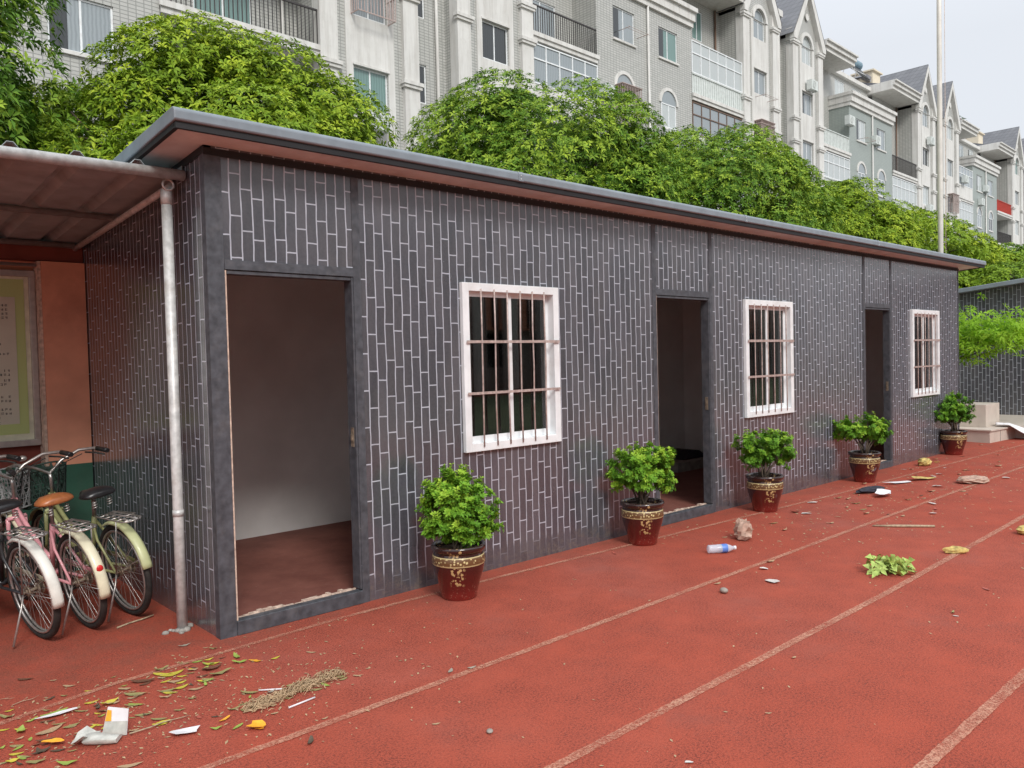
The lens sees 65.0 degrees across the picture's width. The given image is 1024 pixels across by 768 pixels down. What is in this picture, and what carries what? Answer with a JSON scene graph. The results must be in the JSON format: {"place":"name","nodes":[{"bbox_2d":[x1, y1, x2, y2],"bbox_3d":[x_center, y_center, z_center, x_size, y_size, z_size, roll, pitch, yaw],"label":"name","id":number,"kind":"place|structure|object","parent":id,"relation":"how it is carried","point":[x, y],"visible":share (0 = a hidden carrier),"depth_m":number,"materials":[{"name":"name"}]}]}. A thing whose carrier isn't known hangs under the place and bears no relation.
{"place":"outdoors","nodes":[
{"label":"outdoors","id":0,"kind":"place"},
{"bbox_2d":[0,0,92,156],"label":"broadleaf tree","id":1,"kind":"object","parent":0,"point":[11,11],"visible":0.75,"depth_m":7.46,"materials":[{"name":"green plant"}]},
{"bbox_2d":[0,0,162,152],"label":"apartment block","id":2,"kind":"structure","parent":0,"point":[86,22],"depth_m":19.73,"materials":[{"name":"white concrete"}]},
{"bbox_2d":[46,0,113,58],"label":"window","id":3,"kind":"structure","parent":2,"relation":"in","point":[87,22],"depth_m":19.76,"materials":[{"name":"glass"}]},
{"bbox_2d":[0,9,399,159],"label":"broadleaf tree","id":4,"kind":"object","parent":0,"point":[222,83],"visible":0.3,"depth_m":8.81,"materials":[{"name":"green leaf"},{"name":"bark"}]},
{"bbox_2d":[159,0,697,181],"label":"apartment block","id":5,"kind":"structure","parent":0,"point":[405,60],"depth_m":28.72,"materials":[{"name":"paint"}]},
{"bbox_2d":[193,0,250,23],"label":"window","id":6,"kind":"structure","parent":5,"relation":"in","point":[197,1],"depth_m":23.76,"materials":[{"name":"glass"}]},
{"bbox_2d":[352,0,384,24],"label":"window","id":7,"kind":"structure","parent":5,"relation":"in","point":[359,13],"depth_m":25.73,"materials":[{"name":"glass"}]},
{"bbox_2d":[354,66,387,112],"bbox_3d":[-4.552,-9.339,25.707,1.320,1.360,0.060,-3,2,-44],"label":"window","id":8,"kind":"structure","parent":5,"relation":"in","point":[375,81],"depth_m":25.80,"materials":[{"name":"glass"}]},
{"bbox_2d":[418,0,423,18],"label":"window","id":9,"kind":"structure","parent":5,"relation":"in","point":[421,6],"depth_m":27.89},
{"bbox_2d":[419,65,425,103],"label":"window","id":10,"kind":"structure","parent":5,"relation":"in","point":[421,68],"depth_m":27.97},
{"bbox_2d":[482,20,506,64],"bbox_3d":[-0.676,-12.491,29.492,1.320,1.360,0.060,-3,2,-44],"label":"window","id":11,"kind":"structure","parent":5,"relation":"in","point":[494,37],"depth_m":29.51,"materials":[{"name":"glass"}]},
{"bbox_2d":[533,0,554,37],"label":"window","id":12,"kind":"structure","parent":5,"relation":"in","point":[537,2],"depth_m":33.25,"materials":[{"name":"glass"}]},
{"bbox_2d":[613,6,633,44],"bbox_3d":[4.785,-15.505,34.833,1.510,1.370,0.060,-3,2,-44],"label":"window","id":13,"kind":"structure","parent":5,"relation":"in","point":[621,18],"depth_m":34.86,"materials":[{"name":"glass"}]},
{"bbox_2d":[658,27,676,62],"bbox_3d":[7.147,-15.633,37.144,1.510,1.370,0.060,-3,2,-44],"label":"window","id":14,"kind":"structure","parent":5,"relation":"in","point":[666,39],"depth_m":37.18,"materials":[{"name":"glass"}]},
{"bbox_2d":[661,102,675,129],"bbox_3d":[7.221,-12.658,37.159,1.160,1.680,0.060,-3,2,-44],"label":"window","id":15,"kind":"structure","parent":5,"relation":"in","point":[668,111],"depth_m":37.18,"materials":[{"name":"glass"}]},
{"bbox_2d":[0,438,1023,767],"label":"running track","id":16,"kind":"structure","parent":0,"point":[916,674],"depth_m":4.02,"materials":[{"name":"rubber"}]},
{"bbox_2d":[17,725,24,731],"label":"fallen leaf","id":17,"kind":"object","parent":16,"relation":"on","point":[21,728],"visible":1,"depth_m":3.36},
{"bbox_2d":[0,454,64,646],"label":"bicycle","id":18,"kind":"object","parent":16,"relation":"on","point":[31,548],"visible":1,"depth_m":4.45,"materials":[{"name":"metal"}]},
{"bbox_2d":[26,758,45,763],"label":"fallen leaf","id":19,"kind":"object","parent":16,"relation":"on","point":[33,761],"visible":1,"depth_m":3.08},
{"bbox_2d":[31,746,50,753],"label":"fallen leaf","id":20,"kind":"object","parent":16,"relation":"on","point":[44,749],"visible":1,"depth_m":3.17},
{"bbox_2d":[0,244,93,577],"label":"school wall","id":21,"kind":"structure","parent":16,"relation":"on","point":[61,319],"depth_m":5.95,"materials":[{"name":"paint"}]},
{"bbox_2d":[0,262,36,266],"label":"conduit pipe","id":22,"kind":"object","parent":21,"relation":"attached to","point":[19,264],"visible":1,"depth_m":5.72,"materials":[{"name":"metal"}]},
{"bbox_2d":[0,269,41,447],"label":"notice board","id":23,"kind":"object","parent":21,"relation":"attached to","point":[20,420],"visible":1,"depth_m":5.85,"materials":[{"name":"metal"}]},
{"bbox_2d":[36,724,61,734],"bbox_3d":[-1.923,1.438,3.343,0.039,0.010,0.116,0,2,30],"label":"fallen leaf","id":24,"kind":"object","parent":16,"relation":"on","point":[52,729],"visible":1,"depth_m":3.35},
{"bbox_2d":[41,738,63,742],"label":"fallen leaf","id":25,"kind":"object","parent":16,"relation":"on","point":[53,740],"visible":1,"depth_m":3.23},
{"bbox_2d":[40,707,67,715],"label":"fallen leaf","id":26,"kind":"object","parent":16,"relation":"on","point":[55,711],"visible":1,"depth_m":3.52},
{"bbox_2d":[0,450,110,634],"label":"bicycle","id":27,"kind":"object","parent":16,"relation":"on","point":[81,540],"visible":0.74,"depth_m":4.71,"materials":[{"name":"metal"}]},
{"bbox_2d":[35,707,76,718],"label":"paper litter","id":28,"kind":"object","parent":16,"relation":"on","point":[60,712],"visible":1,"depth_m":3.50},
{"bbox_2d":[57,760,76,764],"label":"fallen leaf","id":29,"kind":"object","parent":16,"relation":"on","point":[65,762],"visible":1,"depth_m":3.07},
{"bbox_2d":[71,726,99,743],"bbox_3d":[-1.719,1.409,3.226,0.079,0.040,0.099,-1,2,15],"label":"crumpled paper","id":30,"kind":"object","parent":16,"relation":"on","point":[81,734],"visible":0.96,"depth_m":3.25,"materials":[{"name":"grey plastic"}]},
{"bbox_2d":[0,141,193,634],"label":"canopy","id":31,"kind":"object","parent":16,"relation":"on","point":[74,200],"depth_m":4.75,"materials":[{"name":"metal"}]},
{"bbox_2d":[82,707,128,744],"bbox_3d":[-1.642,1.384,3.243,0.140,0.110,0.134,-1,2,-2],"label":"torn carton","id":32,"kind":"object","parent":16,"relation":"on","point":[115,725],"visible":1,"depth_m":3.29,"materials":[{"name":"cardboard"}]},
{"bbox_2d":[101,697,117,703],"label":"fallen leaf","id":33,"kind":"object","parent":16,"relation":"on","point":[111,700],"visible":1,"depth_m":3.61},
{"bbox_2d":[117,761,142,767],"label":"fallen leaf","id":34,"kind":"object","parent":16,"relation":"on","point":[127,765],"visible":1,"depth_m":3.03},
{"bbox_2d":[124,692,145,695],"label":"fallen leaf","id":35,"kind":"object","parent":16,"relation":"on","point":[133,694],"visible":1,"depth_m":3.69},
{"bbox_2d":[117,614,153,628],"bbox_3d":[-2.228,1.402,4.750,0.020,0.015,0.236,0,2,30],"label":"stick","id":36,"kind":"object","parent":16,"relation":"on","point":[135,621],"visible":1,"depth_m":4.75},
{"bbox_2d":[131,678,155,682],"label":"fallen leaf","id":37,"kind":"object","parent":16,"relation":"on","point":[141,680],"visible":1,"depth_m":3.85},
{"bbox_2d":[129,715,188,734],"bbox_3d":[-1.476,1.423,3.365,0.022,0.010,0.240,0,2,44],"label":"twig","id":38,"kind":"object","parent":16,"relation":"on","point":[155,725],"visible":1,"depth_m":3.34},
{"bbox_2d":[160,669,183,675],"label":"fallen leaf","id":39,"kind":"object","parent":16,"relation":"on","point":[172,673],"visible":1,"depth_m":3.93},
{"bbox_2d":[169,725,199,733],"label":"paper litter","id":40,"kind":"object","parent":16,"relation":"on","point":[187,730],"visible":1,"depth_m":3.29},
{"bbox_2d":[209,667,230,673],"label":"fallen leaf","id":41,"kind":"object","parent":16,"relation":"on","point":[223,671],"visible":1,"depth_m":3.93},
{"bbox_2d":[247,720,265,726],"bbox_3d":[-1.060,1.410,3.327,0.079,0.013,0.057,-2,2,-8],"label":"foil wrapper","id":42,"kind":"object","parent":16,"relation":"on","point":[258,723],"visible":1,"depth_m":3.33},
{"bbox_2d":[258,688,281,690],"bbox_3d":[-1.109,1.408,3.704,0.117,0.008,0.007,-1,2,-3],"label":"straw","id":43,"kind":"object","parent":16,"relation":"on","point":[269,689],"visible":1,"depth_m":3.70,"materials":[{"name":"white paper"}]},
{"bbox_2d":[238,667,349,712],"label":"stalk litter","id":44,"kind":"object","parent":16,"relation":"on","point":[261,702],"visible":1,"depth_m":3.67,"materials":[{"name":"plant"}]},
{"bbox_2d":[288,697,314,707],"bbox_3d":[-0.929,1.409,3.557,0.008,0.007,0.136,0,2,41],"label":"straw","id":45,"kind":"object","parent":16,"relation":"on","point":[301,702],"visible":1,"depth_m":3.55,"materials":[{"name":"white plastic"}]},
{"bbox_2d":[308,735,313,743],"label":"fallen leaf","id":46,"kind":"object","parent":16,"relation":"on","point":[311,739],"visible":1,"depth_m":3.20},
{"bbox_2d":[414,463,504,600],"bbox_3d":[-0.337,0.922,5.119,0.586,0.861,0.418,-1,2,0],"label":"potted plant","id":47,"kind":"object","parent":16,"relation":"on","point":[459,518],"visible":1,"depth_m":5.02,"materials":[{"name":"green plant"}]},
{"bbox_2d":[0,445,1021,724],"bbox_3d":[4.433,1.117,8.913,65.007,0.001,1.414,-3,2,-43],"label":"lane line","id":48,"kind":"object","parent":16,"relation":"on","point":[396,603],"visible":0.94,"depth_m":4.75,"materials":[{"name":"paint"}]},
{"bbox_2d":[0,447,1023,767],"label":"leaf crumbs","id":49,"kind":"object","parent":16,"relation":"on","point":[422,663],"visible":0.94,"depth_m":3.73,"materials":[{"name":"plant"}]},
{"bbox_2d":[82,106,985,639],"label":"prefab shed","id":50,"kind":"structure","parent":16,"relation":"on","point":[372,338],"depth_m":5.99,"materials":[{"name":"brick"}]},
{"bbox_2d":[459,282,561,452],"bbox_3d":[-0.003,-0.130,5.872,0.945,1.178,0.098,-3,2,-42],"label":"window","id":51,"kind":"structure","parent":50,"relation":"in","point":[510,348],"depth_m":5.86,"materials":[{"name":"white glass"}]},
{"bbox_2d":[743,299,794,417],"bbox_3d":[2.642,-0.268,8.295,0.935,1.178,0.098,-3,2,-42],"label":"window","id":52,"kind":"structure","parent":50,"relation":"in","point":[768,347],"depth_m":8.30,"materials":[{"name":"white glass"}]},
{"bbox_2d":[910,309,940,396],"bbox_3d":[5.684,-0.427,11.081,0.950,1.178,0.098,-3,2,-42],"label":"window","id":53,"kind":"structure","parent":50,"relation":"in","point":[925,340],"depth_m":11.09,"materials":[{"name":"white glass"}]},
{"bbox_2d":[198,466,1023,767],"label":"lane line","id":54,"kind":"object","parent":16,"relation":"on","point":[292,736],"visible":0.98,"depth_m":4.01,"materials":[{"name":"paint"}]},
{"bbox_2d":[604,440,677,545],"bbox_3d":[1.043,0.863,6.446,0.606,0.831,0.394,-1,2,0],"label":"potted plant","id":55,"kind":"object","parent":16,"relation":"on","point":[642,514],"visible":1,"depth_m":6.36,"materials":[{"name":"green plant"}]},
{"bbox_2d":[707,544,736,552],"bbox_3d":[1.587,1.243,6.078,0.222,0.067,0.067,-2,2,-7],"label":"plastic bottle","id":56,"kind":"object","parent":16,"relation":"on","point":[721,548],"visible":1,"depth_m":6.05,"materials":[{"name":"white"}]},
{"bbox_2d":[720,587,727,592],"bbox_3d":[1.333,1.297,5.055,0.047,0.033,0.062,-2,2,-7],"label":"stone","id":57,"kind":"object","parent":16,"relation":"on","point":[723,590],"visible":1,"depth_m":5.03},
{"bbox_2d":[733,518,752,540],"bbox_3d":[1.872,1.168,6.511,0.151,0.171,0.203,-1,2,25],"label":"crumpled paper","id":58,"kind":"object","parent":16,"relation":"on","point":[742,529],"visible":1,"depth_m":6.45,"materials":[{"name":"paper"}]},
{"bbox_2d":[730,428,797,512],"bbox_3d":[2.399,0.808,7.673,0.633,0.800,0.379,-1,2,0],"label":"potted plant","id":59,"kind":"object","parent":16,"relation":"on","point":[765,489],"visible":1,"depth_m":7.58,"materials":[{"name":"green plant"}]},
{"bbox_2d":[544,515,1023,767],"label":"lane line","id":60,"kind":"object","parent":16,"relation":"on","point":[800,637],"visible":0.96,"depth_m":3.91,"materials":[{"name":"paint"}]},
{"bbox_2d":[942,546,968,553],"bbox_3d":[3.255,1.214,5.893,0.187,0.051,0.074,-1,2,9],"label":"husk","id":61,"kind":"object","parent":60,"relation":"on","point":[955,549],"visible":1,"depth_m":5.87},
{"bbox_2d":[832,411,893,482],"bbox_3d":[4.027,0.714,9.232,0.743,0.814,0.391,-1,2,0],"label":"potted plant","id":62,"kind":"object","parent":16,"relation":"on","point":[865,463],"visible":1,"depth_m":9.16,"materials":[{"name":"green plant"}]},
{"bbox_2d":[856,486,884,492],"bbox_3d":[3.794,1.117,8.522,0.452,0.058,0.167,-2,2,-31],"label":"dark rag","id":63,"kind":"object","parent":16,"relation":"on","point":[870,489],"visible":0.91,"depth_m":8.46,"materials":[{"name":"fabric"}]},
{"bbox_2d":[875,489,890,494],"bbox_3d":[3.808,1.117,8.249,0.152,0.056,0.291,-1,2,25],"label":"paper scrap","id":64,"kind":"object","parent":16,"relation":"on","point":[883,491],"visible":1,"depth_m":8.30,"materials":[{"name":"paper"}]},
{"bbox_2d":[863,554,916,577],"bbox_3d":[2.536,1.208,5.431,0.359,0.124,0.351,-1,2,-2],"label":"leafy sprig","id":65,"kind":"object","parent":16,"relation":"on","point":[893,564],"visible":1,"depth_m":5.38,"materials":[{"name":"plant"}]},
{"bbox_2d":[885,481,910,482],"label":"paper litter","id":66,"kind":"object","parent":16,"relation":"on","point":[898,482],"visible":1,"depth_m":9.02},
{"bbox_2d":[872,525,934,526],"bbox_3d":[3.317,1.201,6.804,0.493,0.021,0.038,-1,2,9],"label":"splinter","id":67,"kind":"object","parent":16,"relation":"on","point":[904,525],"visible":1,"depth_m":6.79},
{"bbox_2d":[912,476,935,478],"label":"paper litter","id":68,"kind":"object","parent":16,"relation":"on","point":[919,477],"visible":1,"depth_m":9.27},
{"bbox_2d":[918,458,931,465],"bbox_3d":[5.335,1.002,10.384,0.219,0.100,0.164,-3,2,-42],"label":"cardboard lump","id":69,"kind":"object","parent":16,"relation":"on","point":[924,461],"visible":1,"depth_m":10.32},
{"bbox_2d":[937,0,945,252],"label":"flagpole","id":70,"kind":"object","parent":16,"relation":"on","point":[939,132],"visible":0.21,"depth_m":19.36,"materials":[{"name":"metal"}]},
{"bbox_2d":[934,390,975,454],"bbox_3d":[6.232,0.545,11.397,0.663,0.913,0.439,-1,2,0],"label":"potted plant","id":71,"kind":"object","parent":16,"relation":"on","point":[952,414],"visible":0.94,"depth_m":11.31,"materials":[{"name":"green plant"}]},
{"bbox_2d":[913,669,1023,767],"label":"lane line","id":72,"kind":"object","parent":16,"relation":"on","point":[952,742],"visible":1,"depth_m":3.16,"materials":[{"name":"paint"}]},
{"bbox_2d":[956,475,988,483],"bbox_3d":[5.139,1.060,8.962,0.384,0.078,0.254,-2,2,-14],"label":"cardboard lump","id":73,"kind":"object","parent":16,"relation":"on","point":[973,479],"visible":1,"depth_m":8.88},
{"bbox_2d":[959,278,1023,414],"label":"brick print shed","id":74,"kind":"structure","parent":16,"relation":"on","point":[1001,382],"depth_m":15.55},
{"bbox_2d":[959,259,1023,287],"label":"broadleaf tree","id":75,"kind":"object","parent":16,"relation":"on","point":[997,271],"visible":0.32,"depth_m":22.10,"materials":[{"name":"green plant"}]},
{"bbox_2d":[960,402,1023,442],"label":"tiled landing","id":76,"kind":"object","parent":16,"relation":"on","point":[982,427],"visible":0.48,"depth_m":13.16,"materials":[{"name":"beige tile"}]},
{"bbox_2d":[995,422,1023,432],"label":"plastic sack","id":77,"kind":"object","parent":76,"relation":"on","point":[1019,428],"visible":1,"depth_m":13.06,"materials":[{"name":"white plastic"}]},
{"bbox_2d":[1016,525,1023,534],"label":"husk","id":78,"kind":"object","parent":16,"relation":"on","point":[1020,529],"visible":1,"depth_m":6.42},
{"bbox_2d":[401,67,690,204],"bbox_3d":[0.624,-1.998,13.861,5.602,6.126,5.037,-3,2,-42],"label":"broadleaf tree","id":79,"kind":"object","parent":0,"point":[633,167],"visible":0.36,"depth_m":12.26,"materials":[{"name":"green plant"}]},
{"bbox_2d":[647,122,847,233],"bbox_3d":[4.313,-2.350,17.381,5.930,6.436,5.162,-3,2,-42],"label":"broadleaf tree","id":80,"kind":"object","parent":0,"point":[733,178],"visible":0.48,"depth_m":15.76,"materials":[{"name":"green plant"}]},
{"bbox_2d":[682,0,896,214],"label":"apartment block","id":81,"kind":"structure","parent":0,"point":[778,66],"depth_m":45.73,"materials":[{"name":"paint"}]},
{"bbox_2d":[692,12,701,41],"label":"window","id":82,"kind":"structure","parent":81,"relation":"in","point":[697,26],"depth_m":41.26,"materials":[{"name":"glass"}]},
{"bbox_2d":[753,10,763,41],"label":"window","id":83,"kind":"structure","parent":81,"relation":"in","point":[758,28],"depth_m":43.06,"materials":[{"name":"glass"}]},
{"bbox_2d":[754,69,764,95],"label":"window","id":84,"kind":"structure","parent":81,"relation":"in","point":[759,78],"depth_m":43.17,"materials":[{"name":"glass"}]},
{"bbox_2d":[802,37,809,65],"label":"window","id":85,"kind":"structure","parent":81,"relation":"in","point":[805,52],"depth_m":46.93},
{"bbox_2d":[802,92,810,115],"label":"window","id":86,"kind":"structure","parent":81,"relation":"in","point":[806,99],"depth_m":47.03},
{"bbox_2d":[803,141,811,165],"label":"window","id":87,"kind":"structure","parent":81,"relation":"in","point":[807,147],"depth_m":47.16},
{"bbox_2d":[835,79,843,93],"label":"window","id":88,"kind":"structure","parent":81,"relation":"in","point":[839,86],"depth_m":53.51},
{"bbox_2d":[843,60,870,81],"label":"water heater","id":89,"kind":"object","parent":81,"relation":"on","point":[857,68],"visible":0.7,"depth_m":55.61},
{"bbox_2d":[856,119,864,141],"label":"window","id":90,"kind":"structure","parent":81,"relation":"in","point":[860,126],"depth_m":52.40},
{"bbox_2d":[858,172,864,187],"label":"window","id":91,"kind":"structure","parent":81,"relation":"in","point":[859,174],"depth_m":52.40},
{"bbox_2d":[877,129,884,150],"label":"window","id":92,"kind":"structure","parent":81,"relation":"in","point":[880,133],"depth_m":54.97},
{"bbox_2d":[878,179,884,195],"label":"window","id":93,"kind":"structure","parent":81,"relation":"in","point":[883,182],"depth_m":54.77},
{"bbox_2d":[754,175,936,250],"bbox_3d":[8.361,-2.359,21.156,5.794,6.025,4.840,-3,2,-42],"label":"broadleaf tree","id":94,"kind":"object","parent":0,"point":[895,224],"visible":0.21,"depth_m":19.48,"materials":[{"name":"green plant"}]},
{"bbox_2d":[814,0,1023,138],"label":"sky","id":95,"kind":"structure","parent":0,"point":[983,56],"materials":[{"name":"white"}]},
{"bbox_2d":[850,64,1000,251],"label":"apartment block","id":96,"kind":"structure","parent":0,"point":[909,96],"depth_m":61.39,"materials":[{"name":"paint"}]},
{"bbox_2d":[854,74,870,82],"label":"rooftop hut","id":97,"kind":"object","parent":96,"relation":"on","point":[860,78],"visible":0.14,"depth_m":58.18,"materials":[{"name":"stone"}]},
{"bbox_2d":[922,106,926,126],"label":"window","id":98,"kind":"structure","parent":96,"relation":"in","point":[924,116],"depth_m":60.65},
{"bbox_2d":[923,186,927,204],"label":"window","id":99,"kind":"structure","parent":96,"relation":"in","point":[925,190],"depth_m":60.88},
{"bbox_2d":[923,149,927,165],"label":"window","id":100,"kind":"structure","parent":96,"relation":"in","point":[925,152],"depth_m":60.83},
{"bbox_2d":[947,121,950,139],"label":"window","id":101,"kind":"structure","parent":96,"relation":"in","point":[949,124],"depth_m":64.61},
{"bbox_2d":[947,160,951,176],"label":"window","id":102,"kind":"structure","parent":96,"relation":"in","point":[949,162],"depth_m":64.68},
{"bbox_2d":[948,196,951,212],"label":"window","id":103,"kind":"structure","parent":96,"relation":"in","point":[948,196],"depth_m":64.71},
{"bbox_2d":[959,144,962,156],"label":"window","id":104,"kind":"structure","parent":96,"relation":"in","point":[960,146],"depth_m":71.10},
{"bbox_2d":[977,175,980,190],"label":"window","id":105,"kind":"structure","parent":96,"relation":"in","point":[978,177],"depth_m":69.95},
{"bbox_2d":[977,214,981,227],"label":"window","id":106,"kind":"structure","parent":96,"relation":"in","point":[979,224],"depth_m":69.98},
{"bbox_2d":[988,180,991,195],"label":"window","id":107,"kind":"structure","parent":96,"relation":"in","point":[989,182],"depth_m":72.45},
{"bbox_2d":[989,218,992,230],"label":"window","id":108,"kind":"structure","parent":96,"relation":"in","point":[990,220],"depth_m":72.35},
{"bbox_2d":[872,208,1006,288],"bbox_3d":[12.092,-2.489,24.760,6.186,5.883,5.141,-3,2,-42],"label":"broadleaf tree","id":109,"kind":"object","parent":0,"point":[954,243],"visible":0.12,"depth_m":23.23,"materials":[{"name":"green plant"}]},
{"bbox_2d":[952,243,1023,265],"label":"broadleaf tree","id":110,"kind":"object","parent":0,"point":[1010,257],"visible":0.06,"depth_m":26.44,"materials":[{"name":"green plant"}]},
{"bbox_2d":[959,292,1023,367],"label":"shrub","id":111,"kind":"object","parent":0,"point":[1008,331],"visible":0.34,"depth_m":13.96,"materials":[{"name":"green plant"}]},
{"bbox_2d":[966,126,1023,250],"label":"apartment block","id":112,"kind":"structure","parent":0,"point":[1003,149],"depth_m":77.27,"materials":[{"name":"paint"}]},
{"bbox_2d":[1015,221,1017,234],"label":"window","id":113,"kind":"structure","parent":112,"relation":"in","point":[1016,224],"depth_m":78.49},
{"bbox_2d":[1015,192,1017,204],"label":"window","id":114,"kind":"structure","parent":112,"relation":"in","point":[1016,194],"depth_m":78.43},
{"bbox_2d":[1000,242,1023,256],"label":"broadleaf tree","id":115,"kind":"object","parent":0,"point":[1018,249],"visible":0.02,"depth_m":30.84,"materials":[{"name":"green plant"}]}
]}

